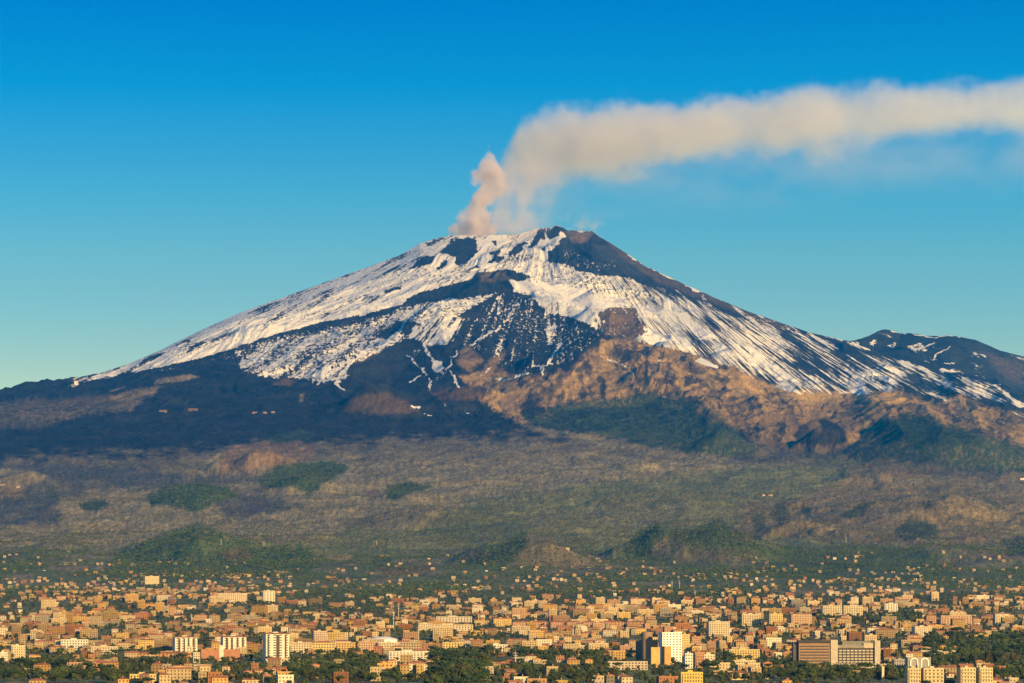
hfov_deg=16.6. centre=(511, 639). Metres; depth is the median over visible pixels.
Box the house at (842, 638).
[840,636,846,640]
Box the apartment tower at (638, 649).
[636,640,641,660]
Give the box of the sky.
[0,0,1023,389]
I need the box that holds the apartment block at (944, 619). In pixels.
[939,615,971,627]
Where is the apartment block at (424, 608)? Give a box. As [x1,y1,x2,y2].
[419,606,428,611]
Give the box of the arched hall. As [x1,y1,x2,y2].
[905,657,930,667]
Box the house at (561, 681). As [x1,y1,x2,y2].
[556,678,567,682]
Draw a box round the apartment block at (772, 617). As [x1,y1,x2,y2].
[768,613,782,624]
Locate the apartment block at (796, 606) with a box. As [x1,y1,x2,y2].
[794,603,804,609]
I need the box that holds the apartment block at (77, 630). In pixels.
[75,628,87,637]
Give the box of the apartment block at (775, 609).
[769,607,781,612]
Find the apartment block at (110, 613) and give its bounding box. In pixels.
[103,609,117,618]
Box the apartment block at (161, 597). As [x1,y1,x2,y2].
[156,594,170,601]
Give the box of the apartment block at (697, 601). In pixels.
[694,598,704,605]
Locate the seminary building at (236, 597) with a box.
[218,593,246,602]
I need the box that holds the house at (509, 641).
[506,638,512,646]
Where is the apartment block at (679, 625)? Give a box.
[673,621,690,628]
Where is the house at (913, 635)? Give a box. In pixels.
[906,634,921,637]
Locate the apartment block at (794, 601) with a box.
[789,599,802,605]
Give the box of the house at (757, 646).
[754,643,763,648]
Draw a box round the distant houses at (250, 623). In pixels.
[0,548,1023,682]
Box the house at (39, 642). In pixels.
[34,640,43,648]
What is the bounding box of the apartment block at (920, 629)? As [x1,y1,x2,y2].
[911,625,931,636]
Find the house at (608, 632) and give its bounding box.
[601,628,616,636]
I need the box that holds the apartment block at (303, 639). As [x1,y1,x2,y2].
[294,637,311,641]
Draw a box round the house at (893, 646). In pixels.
[888,643,896,649]
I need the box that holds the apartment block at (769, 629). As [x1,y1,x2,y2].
[764,626,774,632]
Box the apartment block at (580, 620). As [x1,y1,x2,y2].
[569,618,585,622]
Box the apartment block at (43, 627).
[38,623,47,631]
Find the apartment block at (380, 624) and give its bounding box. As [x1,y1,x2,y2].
[376,620,384,627]
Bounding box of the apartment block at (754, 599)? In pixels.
[749,597,759,604]
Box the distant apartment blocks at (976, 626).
[88,599,1023,648]
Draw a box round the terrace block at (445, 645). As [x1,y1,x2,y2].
[442,642,464,648]
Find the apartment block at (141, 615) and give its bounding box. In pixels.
[134,612,148,619]
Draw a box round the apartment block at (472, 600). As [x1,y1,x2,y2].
[468,597,480,602]
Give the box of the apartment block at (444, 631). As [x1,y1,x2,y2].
[433,626,452,639]
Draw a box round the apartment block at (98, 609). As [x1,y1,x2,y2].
[92,607,104,611]
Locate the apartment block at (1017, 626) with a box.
[1010,624,1023,628]
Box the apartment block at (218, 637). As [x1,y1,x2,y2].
[215,635,225,640]
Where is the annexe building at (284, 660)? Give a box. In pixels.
[281,658,289,664]
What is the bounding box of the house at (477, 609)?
[472,607,482,612]
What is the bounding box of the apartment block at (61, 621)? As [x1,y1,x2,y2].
[51,617,66,625]
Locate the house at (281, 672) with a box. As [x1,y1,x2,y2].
[276,669,291,674]
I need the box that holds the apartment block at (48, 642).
[42,639,54,647]
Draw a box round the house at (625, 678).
[619,674,632,682]
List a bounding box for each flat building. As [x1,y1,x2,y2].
[892,659,904,667]
[919,650,954,654]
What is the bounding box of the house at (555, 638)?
[553,635,558,642]
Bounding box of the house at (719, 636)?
[713,633,722,639]
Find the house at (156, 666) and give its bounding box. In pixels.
[152,661,162,674]
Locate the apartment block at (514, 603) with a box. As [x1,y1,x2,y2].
[511,601,518,606]
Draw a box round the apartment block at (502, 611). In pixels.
[493,609,508,616]
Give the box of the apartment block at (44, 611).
[39,610,50,615]
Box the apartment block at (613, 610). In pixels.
[607,606,617,614]
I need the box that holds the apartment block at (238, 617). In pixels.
[234,614,241,620]
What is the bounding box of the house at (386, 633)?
[384,630,389,636]
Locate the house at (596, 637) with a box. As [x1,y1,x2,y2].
[591,634,601,639]
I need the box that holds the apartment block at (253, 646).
[246,642,257,653]
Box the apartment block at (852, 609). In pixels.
[842,605,862,615]
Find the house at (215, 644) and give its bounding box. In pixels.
[211,640,219,648]
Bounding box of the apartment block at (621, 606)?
[614,603,625,611]
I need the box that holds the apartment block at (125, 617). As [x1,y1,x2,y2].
[119,614,135,621]
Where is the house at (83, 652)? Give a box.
[80,650,86,658]
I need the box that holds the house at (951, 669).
[934,665,956,676]
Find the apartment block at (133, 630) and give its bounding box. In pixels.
[123,628,138,634]
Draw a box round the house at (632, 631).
[629,628,635,634]
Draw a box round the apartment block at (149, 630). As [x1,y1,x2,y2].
[140,627,157,636]
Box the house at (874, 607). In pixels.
[871,605,880,610]
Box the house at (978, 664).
[975,661,988,666]
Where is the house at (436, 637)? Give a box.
[434,634,438,642]
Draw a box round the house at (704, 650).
[692,649,710,653]
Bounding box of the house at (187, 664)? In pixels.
[183,661,192,669]
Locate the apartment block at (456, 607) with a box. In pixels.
[449,604,461,610]
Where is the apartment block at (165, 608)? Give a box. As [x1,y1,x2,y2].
[163,605,169,612]
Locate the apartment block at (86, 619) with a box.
[82,617,88,621]
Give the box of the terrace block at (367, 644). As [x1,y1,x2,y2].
[358,640,376,651]
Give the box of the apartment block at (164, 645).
[154,639,171,651]
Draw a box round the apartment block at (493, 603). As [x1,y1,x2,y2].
[490,600,503,605]
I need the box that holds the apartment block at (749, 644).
[731,642,753,648]
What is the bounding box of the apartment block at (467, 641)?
[464,639,474,646]
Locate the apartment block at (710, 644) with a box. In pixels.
[704,640,715,649]
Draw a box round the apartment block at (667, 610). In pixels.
[659,607,671,616]
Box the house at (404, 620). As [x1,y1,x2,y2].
[401,618,407,623]
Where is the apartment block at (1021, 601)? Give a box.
[1016,599,1023,604]
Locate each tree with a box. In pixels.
[0,666,12,675]
[4,668,20,682]
[12,657,26,662]
[17,668,23,681]
[21,668,28,680]
[28,661,42,665]
[31,667,42,672]
[32,673,41,678]
[38,671,47,679]
[46,660,56,666]
[46,670,57,682]
[46,672,55,682]
[52,668,62,682]
[54,659,69,663]
[56,647,65,655]
[56,674,65,682]
[68,669,72,682]
[72,669,88,682]
[81,661,94,666]
[82,670,93,682]
[87,668,97,680]
[99,669,109,681]
[100,665,110,672]
[107,672,117,682]
[108,669,121,682]
[119,663,130,669]
[120,667,130,677]
[131,657,141,664]
[134,663,145,669]
[139,656,154,660]
[141,677,153,682]
[145,660,156,670]
[147,650,159,654]
[168,659,178,665]
[176,652,187,656]
[234,673,242,681]
[243,672,251,677]
[254,674,262,680]
[288,668,303,680]
[289,670,299,682]
[298,666,309,679]
[305,660,315,665]
[305,665,315,673]
[308,672,315,681]
[312,667,321,679]
[318,668,333,681]
[319,663,327,668]
[324,673,333,682]
[329,663,345,669]
[338,653,347,658]
[347,650,357,657]
[349,661,365,669]
[349,672,355,678]
[356,669,369,682]
[368,654,378,660]
[368,672,378,681]
[379,669,389,677]
[380,676,387,681]
[381,672,394,680]
[388,667,400,680]
[391,670,401,682]
[394,675,402,682]
[424,674,436,682]
[425,651,441,656]
[426,665,445,674]
[427,664,443,674]
[429,672,443,679]
[429,676,443,682]
[438,655,457,660]
[441,651,460,656]
[441,664,456,672]
[443,678,465,682]
[446,674,460,679]
[449,669,464,678]
[453,664,465,671]
[454,647,465,652]
[459,660,472,666]
[460,669,473,677]
[460,675,481,681]
[462,651,480,656]
[466,645,477,651]
[470,671,489,677]
[473,662,489,666]
[476,653,489,659]
[476,664,489,679]
[479,658,493,665]
[484,646,494,654]
[485,643,495,651]
[507,648,515,658]
[507,664,518,671]
[514,649,527,653]
[522,668,534,676]
[523,664,533,671]
[529,649,541,652]
[534,671,542,677]
[542,653,550,660]
[547,671,557,678]
[547,677,557,682]
[548,668,561,681]
[559,651,571,658]
[563,663,571,671]
[565,668,577,682]
[571,676,580,682]
[572,671,583,678]
[577,655,585,665]
[579,650,592,653]
[584,663,596,671]
[585,675,590,682]
[586,669,597,678]
[592,650,602,656]
[593,656,602,665]
[595,647,604,654]
[598,665,605,672]
[599,661,609,668]
[607,668,615,675]
[611,666,620,675]
[622,668,630,674]
[647,678,654,682]
[650,668,658,676]
[657,666,664,671]
[670,669,677,675]
[701,660,710,671]
[706,662,719,669]
[720,677,727,682]
[725,652,734,659]
[725,672,732,681]
[726,659,735,667]
[732,672,739,681]
[741,672,748,681]
[748,671,755,681]
[755,672,763,678]
[762,671,770,679]
[764,669,773,676]
[769,659,783,663]
[775,668,786,679]
[783,661,795,667]
[784,671,794,677]
[790,676,798,682]
[795,668,807,681]
[800,662,811,669]
[806,669,817,677]
[808,667,820,676]
[810,677,817,682]
[812,663,822,668]
[817,668,825,680]
[824,669,834,681]
[828,671,839,679]
[835,667,849,671]
[846,676,854,682]
[853,672,862,680]
[856,662,872,666]
[859,667,872,680]
[861,671,870,681]
[873,669,881,681]
[879,670,887,681]
[884,663,895,670]
[885,668,894,681]
[886,676,898,682]
[898,665,907,675]
[899,672,904,680]
[919,642,933,646]
[922,637,931,643]
[931,658,936,665]
[934,651,946,657]
[936,660,944,665]
[937,657,947,663]
[948,630,959,634]
[949,654,960,661]
[952,652,956,664]
[953,626,963,630]
[955,637,966,644]
[955,646,967,653]
[958,651,969,663]
[958,655,966,662]
[969,652,979,662]
[982,652,993,663]
[991,644,1006,649]
[991,652,1001,662]
[993,668,1009,678]
[999,652,1008,662]
[1002,667,1016,676]
[1008,644,1021,649]
[1008,652,1018,660]
[1009,633,1021,637]
[1015,662,1023,670]
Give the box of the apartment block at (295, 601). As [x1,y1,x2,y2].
[286,599,297,604]
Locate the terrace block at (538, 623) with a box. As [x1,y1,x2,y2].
[533,621,547,627]
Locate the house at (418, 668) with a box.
[413,662,423,677]
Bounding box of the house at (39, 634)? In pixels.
[36,631,42,637]
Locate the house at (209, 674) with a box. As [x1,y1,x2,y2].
[207,670,221,682]
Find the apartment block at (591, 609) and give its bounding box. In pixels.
[586,606,593,612]
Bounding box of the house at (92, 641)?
[88,639,102,643]
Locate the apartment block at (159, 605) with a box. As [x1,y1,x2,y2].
[155,601,163,611]
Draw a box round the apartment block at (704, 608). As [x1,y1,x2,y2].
[698,607,713,612]
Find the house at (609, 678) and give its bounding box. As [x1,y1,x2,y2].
[604,672,614,682]
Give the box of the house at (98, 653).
[94,650,102,658]
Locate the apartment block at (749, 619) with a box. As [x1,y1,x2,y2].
[741,613,760,625]
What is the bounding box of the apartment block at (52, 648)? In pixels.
[49,645,65,655]
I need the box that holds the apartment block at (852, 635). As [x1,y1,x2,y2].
[846,630,861,640]
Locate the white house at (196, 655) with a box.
[192,652,199,663]
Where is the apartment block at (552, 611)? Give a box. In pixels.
[548,608,556,614]
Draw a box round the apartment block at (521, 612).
[511,607,526,617]
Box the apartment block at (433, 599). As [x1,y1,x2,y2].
[425,597,437,602]
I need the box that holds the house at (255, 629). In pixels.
[254,626,261,632]
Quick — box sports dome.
[371,633,397,641]
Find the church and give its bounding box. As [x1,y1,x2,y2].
[262,590,274,601]
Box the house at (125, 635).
[123,633,128,641]
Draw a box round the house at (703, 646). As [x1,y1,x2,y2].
[694,644,705,649]
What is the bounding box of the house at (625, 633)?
[619,630,628,637]
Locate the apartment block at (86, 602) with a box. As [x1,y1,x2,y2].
[82,600,92,605]
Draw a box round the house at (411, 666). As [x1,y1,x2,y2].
[407,661,426,672]
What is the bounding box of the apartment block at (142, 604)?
[138,599,145,608]
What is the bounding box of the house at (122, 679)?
[117,676,128,682]
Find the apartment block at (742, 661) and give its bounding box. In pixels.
[732,659,755,669]
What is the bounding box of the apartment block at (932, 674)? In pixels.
[921,666,943,682]
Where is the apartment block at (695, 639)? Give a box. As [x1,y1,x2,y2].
[690,635,700,643]
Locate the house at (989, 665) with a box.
[982,662,993,677]
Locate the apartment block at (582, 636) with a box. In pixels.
[569,633,583,638]
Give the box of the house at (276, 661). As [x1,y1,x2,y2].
[267,657,280,666]
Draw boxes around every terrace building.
[67,662,95,667]
[138,652,190,659]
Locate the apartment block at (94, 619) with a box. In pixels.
[89,615,102,626]
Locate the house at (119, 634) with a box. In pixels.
[116,631,122,638]
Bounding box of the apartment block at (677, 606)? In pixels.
[668,604,680,608]
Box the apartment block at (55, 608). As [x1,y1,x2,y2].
[51,607,59,615]
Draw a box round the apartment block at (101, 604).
[97,602,105,608]
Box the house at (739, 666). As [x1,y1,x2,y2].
[735,662,754,670]
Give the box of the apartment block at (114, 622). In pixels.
[103,620,118,625]
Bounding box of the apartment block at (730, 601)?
[726,599,733,605]
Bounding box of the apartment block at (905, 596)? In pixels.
[900,594,912,600]
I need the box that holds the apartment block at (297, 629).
[289,627,300,632]
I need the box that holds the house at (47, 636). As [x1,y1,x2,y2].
[44,633,50,639]
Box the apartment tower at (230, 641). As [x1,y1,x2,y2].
[221,635,245,648]
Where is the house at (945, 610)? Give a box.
[940,607,949,612]
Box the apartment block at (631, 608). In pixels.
[626,605,640,614]
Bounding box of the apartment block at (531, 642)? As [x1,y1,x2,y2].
[521,639,537,649]
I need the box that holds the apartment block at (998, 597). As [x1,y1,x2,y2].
[993,596,1002,600]
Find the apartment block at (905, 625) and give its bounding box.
[901,623,911,627]
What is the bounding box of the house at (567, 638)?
[563,635,571,641]
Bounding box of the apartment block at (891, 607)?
[883,603,897,613]
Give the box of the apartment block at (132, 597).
[125,593,138,602]
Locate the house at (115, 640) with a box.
[111,638,121,645]
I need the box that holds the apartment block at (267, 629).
[258,625,271,634]
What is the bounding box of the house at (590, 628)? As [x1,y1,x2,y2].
[587,626,598,630]
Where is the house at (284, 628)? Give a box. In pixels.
[281,626,288,632]
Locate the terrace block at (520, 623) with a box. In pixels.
[512,621,528,625]
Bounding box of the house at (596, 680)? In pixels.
[592,677,602,682]
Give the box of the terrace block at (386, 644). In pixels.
[378,642,398,647]
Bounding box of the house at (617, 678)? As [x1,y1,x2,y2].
[615,673,623,682]
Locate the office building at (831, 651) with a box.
[792,640,892,667]
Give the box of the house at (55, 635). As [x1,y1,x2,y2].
[52,631,57,639]
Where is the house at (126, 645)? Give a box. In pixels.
[118,642,130,648]
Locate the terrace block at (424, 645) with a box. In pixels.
[422,642,440,648]
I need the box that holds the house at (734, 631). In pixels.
[732,628,737,633]
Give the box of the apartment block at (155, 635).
[148,633,164,638]
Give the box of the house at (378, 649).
[374,646,382,656]
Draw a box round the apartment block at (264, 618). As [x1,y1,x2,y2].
[258,617,268,620]
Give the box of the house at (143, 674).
[139,671,149,682]
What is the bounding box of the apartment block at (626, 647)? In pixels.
[618,644,635,655]
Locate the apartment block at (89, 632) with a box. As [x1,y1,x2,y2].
[80,628,97,637]
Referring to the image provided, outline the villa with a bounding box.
[129,672,155,682]
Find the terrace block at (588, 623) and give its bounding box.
[582,621,595,626]
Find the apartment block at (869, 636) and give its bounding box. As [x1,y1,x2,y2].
[862,633,876,640]
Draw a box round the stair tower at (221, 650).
[219,645,223,660]
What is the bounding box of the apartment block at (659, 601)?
[655,599,669,603]
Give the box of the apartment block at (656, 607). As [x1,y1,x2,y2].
[653,603,667,613]
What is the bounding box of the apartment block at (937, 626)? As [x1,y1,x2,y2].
[926,624,944,629]
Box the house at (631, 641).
[628,639,635,644]
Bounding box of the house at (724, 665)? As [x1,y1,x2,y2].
[708,661,729,671]
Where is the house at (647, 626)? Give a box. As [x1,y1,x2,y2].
[644,622,649,629]
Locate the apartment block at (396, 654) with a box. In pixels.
[388,650,428,660]
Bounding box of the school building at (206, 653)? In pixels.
[201,649,239,660]
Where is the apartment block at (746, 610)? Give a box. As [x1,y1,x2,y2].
[740,609,752,613]
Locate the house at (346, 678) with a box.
[332,670,348,682]
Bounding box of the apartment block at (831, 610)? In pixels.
[821,605,841,617]
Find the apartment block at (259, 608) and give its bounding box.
[251,605,267,615]
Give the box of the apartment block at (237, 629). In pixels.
[233,626,242,634]
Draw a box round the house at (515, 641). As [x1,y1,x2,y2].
[512,639,525,643]
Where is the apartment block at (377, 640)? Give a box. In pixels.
[362,638,383,645]
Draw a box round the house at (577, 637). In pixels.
[570,634,581,641]
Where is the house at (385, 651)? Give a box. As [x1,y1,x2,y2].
[383,649,394,653]
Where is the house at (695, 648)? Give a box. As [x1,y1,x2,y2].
[691,645,699,652]
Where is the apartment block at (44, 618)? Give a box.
[34,613,49,622]
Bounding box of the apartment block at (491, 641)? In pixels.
[486,639,499,643]
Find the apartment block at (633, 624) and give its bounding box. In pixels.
[626,622,638,626]
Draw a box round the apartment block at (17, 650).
[9,644,24,658]
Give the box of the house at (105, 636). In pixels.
[101,635,111,640]
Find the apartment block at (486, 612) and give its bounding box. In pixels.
[481,610,488,616]
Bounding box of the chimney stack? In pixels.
[881,666,884,682]
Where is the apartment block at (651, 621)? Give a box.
[645,618,656,628]
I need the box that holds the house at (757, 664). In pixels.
[745,661,759,666]
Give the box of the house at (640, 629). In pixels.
[635,627,645,634]
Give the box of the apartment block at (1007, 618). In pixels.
[1001,616,1013,622]
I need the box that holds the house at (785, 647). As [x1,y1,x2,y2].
[783,645,791,650]
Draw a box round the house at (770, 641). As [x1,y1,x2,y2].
[764,636,781,647]
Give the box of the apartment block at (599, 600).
[594,596,604,603]
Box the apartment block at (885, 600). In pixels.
[878,598,892,604]
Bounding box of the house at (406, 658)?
[400,653,412,663]
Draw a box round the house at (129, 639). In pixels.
[126,637,133,642]
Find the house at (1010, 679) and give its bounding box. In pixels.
[1005,675,1018,682]
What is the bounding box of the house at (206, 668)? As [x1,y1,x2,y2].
[199,664,209,671]
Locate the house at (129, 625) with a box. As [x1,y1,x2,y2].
[125,623,134,628]
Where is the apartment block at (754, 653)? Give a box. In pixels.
[727,648,759,659]
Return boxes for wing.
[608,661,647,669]
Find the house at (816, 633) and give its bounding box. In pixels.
[814,630,819,637]
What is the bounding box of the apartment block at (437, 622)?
[428,620,445,623]
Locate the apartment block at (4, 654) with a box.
[0,651,7,660]
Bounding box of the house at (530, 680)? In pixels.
[526,676,546,682]
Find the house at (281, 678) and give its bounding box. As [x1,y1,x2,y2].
[276,672,293,682]
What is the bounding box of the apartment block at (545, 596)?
[541,594,553,599]
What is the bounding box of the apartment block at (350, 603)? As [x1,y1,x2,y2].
[345,601,353,607]
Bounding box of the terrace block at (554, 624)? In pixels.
[550,621,563,627]
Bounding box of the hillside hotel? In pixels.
[144,576,158,585]
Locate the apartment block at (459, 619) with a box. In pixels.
[436,616,471,623]
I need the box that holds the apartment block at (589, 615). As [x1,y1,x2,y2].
[584,612,596,620]
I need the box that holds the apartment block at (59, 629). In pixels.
[48,626,64,633]
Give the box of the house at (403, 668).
[398,662,408,677]
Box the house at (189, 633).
[185,631,191,635]
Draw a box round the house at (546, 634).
[544,631,551,637]
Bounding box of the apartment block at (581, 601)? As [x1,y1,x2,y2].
[575,599,585,604]
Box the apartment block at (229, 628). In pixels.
[225,626,232,630]
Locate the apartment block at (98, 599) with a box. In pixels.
[94,596,101,602]
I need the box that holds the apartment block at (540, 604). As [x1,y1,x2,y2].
[538,600,547,608]
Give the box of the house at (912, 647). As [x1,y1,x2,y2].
[910,644,925,650]
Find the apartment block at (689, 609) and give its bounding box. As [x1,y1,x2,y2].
[685,606,692,612]
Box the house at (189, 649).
[186,645,193,657]
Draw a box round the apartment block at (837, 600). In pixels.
[833,599,841,602]
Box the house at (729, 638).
[725,635,732,645]
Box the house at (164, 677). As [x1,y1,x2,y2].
[158,673,170,682]
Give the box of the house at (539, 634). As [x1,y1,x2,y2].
[528,629,543,637]
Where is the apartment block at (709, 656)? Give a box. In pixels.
[704,652,714,660]
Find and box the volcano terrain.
[0,225,1023,682]
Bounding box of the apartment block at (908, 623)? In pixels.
[898,621,916,627]
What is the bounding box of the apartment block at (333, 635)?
[328,631,344,639]
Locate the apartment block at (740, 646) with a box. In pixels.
[729,645,748,648]
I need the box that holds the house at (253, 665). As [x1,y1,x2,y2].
[250,661,258,673]
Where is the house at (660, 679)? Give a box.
[656,674,677,682]
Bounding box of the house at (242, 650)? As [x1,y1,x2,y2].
[235,646,245,655]
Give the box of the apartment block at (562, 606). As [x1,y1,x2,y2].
[558,605,567,610]
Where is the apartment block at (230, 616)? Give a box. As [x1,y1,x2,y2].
[227,613,238,618]
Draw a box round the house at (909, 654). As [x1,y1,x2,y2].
[905,651,912,656]
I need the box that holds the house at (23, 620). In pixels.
[20,619,28,623]
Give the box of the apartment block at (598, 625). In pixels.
[592,622,602,630]
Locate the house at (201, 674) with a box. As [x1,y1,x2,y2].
[197,670,209,682]
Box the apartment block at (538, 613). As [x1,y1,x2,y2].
[534,611,547,617]
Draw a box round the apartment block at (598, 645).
[587,641,608,649]
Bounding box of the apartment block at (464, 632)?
[458,630,467,638]
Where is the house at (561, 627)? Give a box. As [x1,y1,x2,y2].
[556,625,569,630]
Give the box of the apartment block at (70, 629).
[65,623,84,634]
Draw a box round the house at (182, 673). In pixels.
[165,666,191,682]
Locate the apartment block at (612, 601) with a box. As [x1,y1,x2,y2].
[606,599,619,606]
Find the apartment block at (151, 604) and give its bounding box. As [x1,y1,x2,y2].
[146,602,154,607]
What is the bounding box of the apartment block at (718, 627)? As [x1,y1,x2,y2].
[707,620,729,637]
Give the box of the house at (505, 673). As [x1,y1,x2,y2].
[502,670,517,678]
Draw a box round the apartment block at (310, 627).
[296,624,314,631]
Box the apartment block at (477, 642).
[470,639,483,646]
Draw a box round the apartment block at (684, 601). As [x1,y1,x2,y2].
[679,599,691,605]
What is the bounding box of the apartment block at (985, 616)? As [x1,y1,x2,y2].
[980,615,990,621]
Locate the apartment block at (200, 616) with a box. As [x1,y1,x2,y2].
[194,614,206,619]
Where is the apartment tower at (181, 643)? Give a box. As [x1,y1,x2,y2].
[173,635,196,651]
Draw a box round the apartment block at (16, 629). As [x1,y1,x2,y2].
[11,625,20,638]
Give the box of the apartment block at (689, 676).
[678,670,702,682]
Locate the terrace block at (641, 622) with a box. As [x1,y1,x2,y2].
[626,621,644,623]
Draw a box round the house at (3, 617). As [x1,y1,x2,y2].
[0,614,5,620]
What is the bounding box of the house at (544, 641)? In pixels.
[536,638,551,647]
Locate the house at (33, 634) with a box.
[30,630,35,639]
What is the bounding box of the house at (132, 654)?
[124,651,138,657]
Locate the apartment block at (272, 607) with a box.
[266,604,277,614]
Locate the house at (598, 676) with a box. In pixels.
[593,673,603,682]
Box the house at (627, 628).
[625,625,637,630]
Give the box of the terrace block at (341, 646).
[335,642,357,653]
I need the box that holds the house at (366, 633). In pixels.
[362,629,370,637]
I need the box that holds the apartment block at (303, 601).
[298,599,305,606]
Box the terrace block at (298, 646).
[290,641,311,653]
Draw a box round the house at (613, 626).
[610,624,616,629]
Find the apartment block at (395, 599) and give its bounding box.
[391,597,403,604]
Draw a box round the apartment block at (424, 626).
[418,622,431,630]
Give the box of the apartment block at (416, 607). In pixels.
[412,605,418,610]
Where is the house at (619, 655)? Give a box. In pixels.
[612,651,625,659]
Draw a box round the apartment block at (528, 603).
[523,600,533,608]
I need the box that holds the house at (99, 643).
[95,641,104,645]
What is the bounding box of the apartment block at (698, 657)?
[693,651,704,667]
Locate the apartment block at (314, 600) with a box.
[309,598,321,604]
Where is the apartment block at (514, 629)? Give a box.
[510,625,529,636]
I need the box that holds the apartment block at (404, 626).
[398,623,412,629]
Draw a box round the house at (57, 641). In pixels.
[55,639,60,644]
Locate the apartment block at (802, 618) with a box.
[790,613,811,624]
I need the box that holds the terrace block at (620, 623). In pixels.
[603,621,623,627]
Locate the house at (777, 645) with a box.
[772,641,781,651]
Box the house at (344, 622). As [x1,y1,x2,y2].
[339,620,346,625]
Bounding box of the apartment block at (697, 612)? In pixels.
[691,610,703,615]
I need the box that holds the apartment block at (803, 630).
[788,628,808,635]
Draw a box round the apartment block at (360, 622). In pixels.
[353,619,367,626]
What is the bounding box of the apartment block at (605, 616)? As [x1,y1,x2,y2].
[600,613,612,619]
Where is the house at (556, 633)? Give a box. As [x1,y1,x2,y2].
[551,631,559,635]
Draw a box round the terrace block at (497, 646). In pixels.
[493,643,506,651]
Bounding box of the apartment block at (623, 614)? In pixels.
[616,611,630,619]
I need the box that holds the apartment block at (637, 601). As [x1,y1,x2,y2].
[629,598,643,604]
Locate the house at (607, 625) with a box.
[605,622,610,628]
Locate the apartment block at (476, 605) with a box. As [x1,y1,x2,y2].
[472,603,482,607]
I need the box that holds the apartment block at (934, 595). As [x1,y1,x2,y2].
[930,591,938,600]
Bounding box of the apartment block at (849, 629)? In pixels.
[845,628,856,635]
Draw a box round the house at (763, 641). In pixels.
[757,639,767,647]
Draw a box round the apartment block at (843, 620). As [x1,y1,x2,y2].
[834,617,850,623]
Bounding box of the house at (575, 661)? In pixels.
[566,657,579,668]
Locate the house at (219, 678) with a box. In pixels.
[210,675,228,682]
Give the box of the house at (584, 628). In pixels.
[580,626,586,631]
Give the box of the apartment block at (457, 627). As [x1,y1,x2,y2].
[432,623,472,630]
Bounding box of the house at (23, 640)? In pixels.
[20,635,26,645]
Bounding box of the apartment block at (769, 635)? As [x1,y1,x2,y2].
[761,633,773,637]
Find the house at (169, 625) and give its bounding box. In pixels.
[167,623,172,629]
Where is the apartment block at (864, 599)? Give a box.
[861,596,872,605]
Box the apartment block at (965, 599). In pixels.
[961,596,968,605]
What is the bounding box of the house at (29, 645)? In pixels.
[27,641,31,652]
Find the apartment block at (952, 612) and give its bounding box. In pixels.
[948,610,958,614]
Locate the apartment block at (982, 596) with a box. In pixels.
[975,595,988,600]
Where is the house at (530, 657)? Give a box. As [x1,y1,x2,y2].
[525,654,536,666]
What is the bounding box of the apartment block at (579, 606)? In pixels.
[575,604,584,608]
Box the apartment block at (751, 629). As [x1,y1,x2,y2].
[747,627,757,636]
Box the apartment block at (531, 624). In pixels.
[526,621,535,629]
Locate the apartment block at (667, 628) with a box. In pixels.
[663,625,672,631]
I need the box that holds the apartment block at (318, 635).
[311,630,326,640]
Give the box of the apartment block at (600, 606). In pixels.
[589,604,603,608]
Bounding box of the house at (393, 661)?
[387,658,396,666]
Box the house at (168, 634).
[163,631,171,636]
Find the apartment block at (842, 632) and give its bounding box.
[838,629,845,635]
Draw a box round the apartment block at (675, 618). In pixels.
[673,615,688,622]
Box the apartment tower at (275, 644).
[263,632,288,661]
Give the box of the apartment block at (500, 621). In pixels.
[492,617,511,625]
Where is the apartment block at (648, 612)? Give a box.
[637,608,653,615]
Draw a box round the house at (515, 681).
[507,679,522,682]
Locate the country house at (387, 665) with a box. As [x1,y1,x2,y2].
[376,661,392,668]
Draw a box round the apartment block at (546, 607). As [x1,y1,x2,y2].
[543,603,557,612]
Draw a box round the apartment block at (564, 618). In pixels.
[551,614,569,624]
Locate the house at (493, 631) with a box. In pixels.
[488,628,496,635]
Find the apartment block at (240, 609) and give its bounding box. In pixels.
[230,606,244,614]
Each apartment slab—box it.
[650,647,659,667]
[661,646,670,664]
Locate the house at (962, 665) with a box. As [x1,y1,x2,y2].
[956,663,973,666]
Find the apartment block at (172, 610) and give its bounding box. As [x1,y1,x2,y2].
[168,606,176,616]
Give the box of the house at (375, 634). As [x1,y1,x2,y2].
[372,632,378,636]
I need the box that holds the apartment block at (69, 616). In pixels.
[66,612,74,623]
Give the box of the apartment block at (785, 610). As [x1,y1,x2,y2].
[782,607,795,614]
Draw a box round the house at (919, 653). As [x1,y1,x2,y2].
[912,650,922,656]
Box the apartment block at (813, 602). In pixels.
[806,600,819,605]
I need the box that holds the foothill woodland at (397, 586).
[0,445,1023,596]
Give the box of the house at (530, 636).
[527,633,534,638]
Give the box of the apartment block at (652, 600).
[650,597,660,604]
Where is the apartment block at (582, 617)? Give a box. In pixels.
[577,615,586,620]
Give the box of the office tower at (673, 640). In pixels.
[659,632,681,663]
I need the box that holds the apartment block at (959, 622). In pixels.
[951,618,964,627]
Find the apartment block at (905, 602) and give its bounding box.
[893,599,908,607]
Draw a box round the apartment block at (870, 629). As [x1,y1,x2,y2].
[865,626,881,634]
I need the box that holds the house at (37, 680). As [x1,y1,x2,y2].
[29,677,46,682]
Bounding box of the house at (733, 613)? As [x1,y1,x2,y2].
[727,611,736,616]
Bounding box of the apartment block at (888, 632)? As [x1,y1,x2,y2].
[874,628,894,637]
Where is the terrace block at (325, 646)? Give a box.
[312,643,333,653]
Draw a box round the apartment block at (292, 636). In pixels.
[289,633,298,645]
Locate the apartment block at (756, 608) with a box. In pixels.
[751,606,759,611]
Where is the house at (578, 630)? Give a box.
[574,627,580,633]
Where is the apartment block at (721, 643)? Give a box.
[716,639,725,651]
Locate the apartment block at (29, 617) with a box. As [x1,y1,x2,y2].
[20,615,31,621]
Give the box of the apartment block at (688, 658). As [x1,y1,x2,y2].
[684,652,692,668]

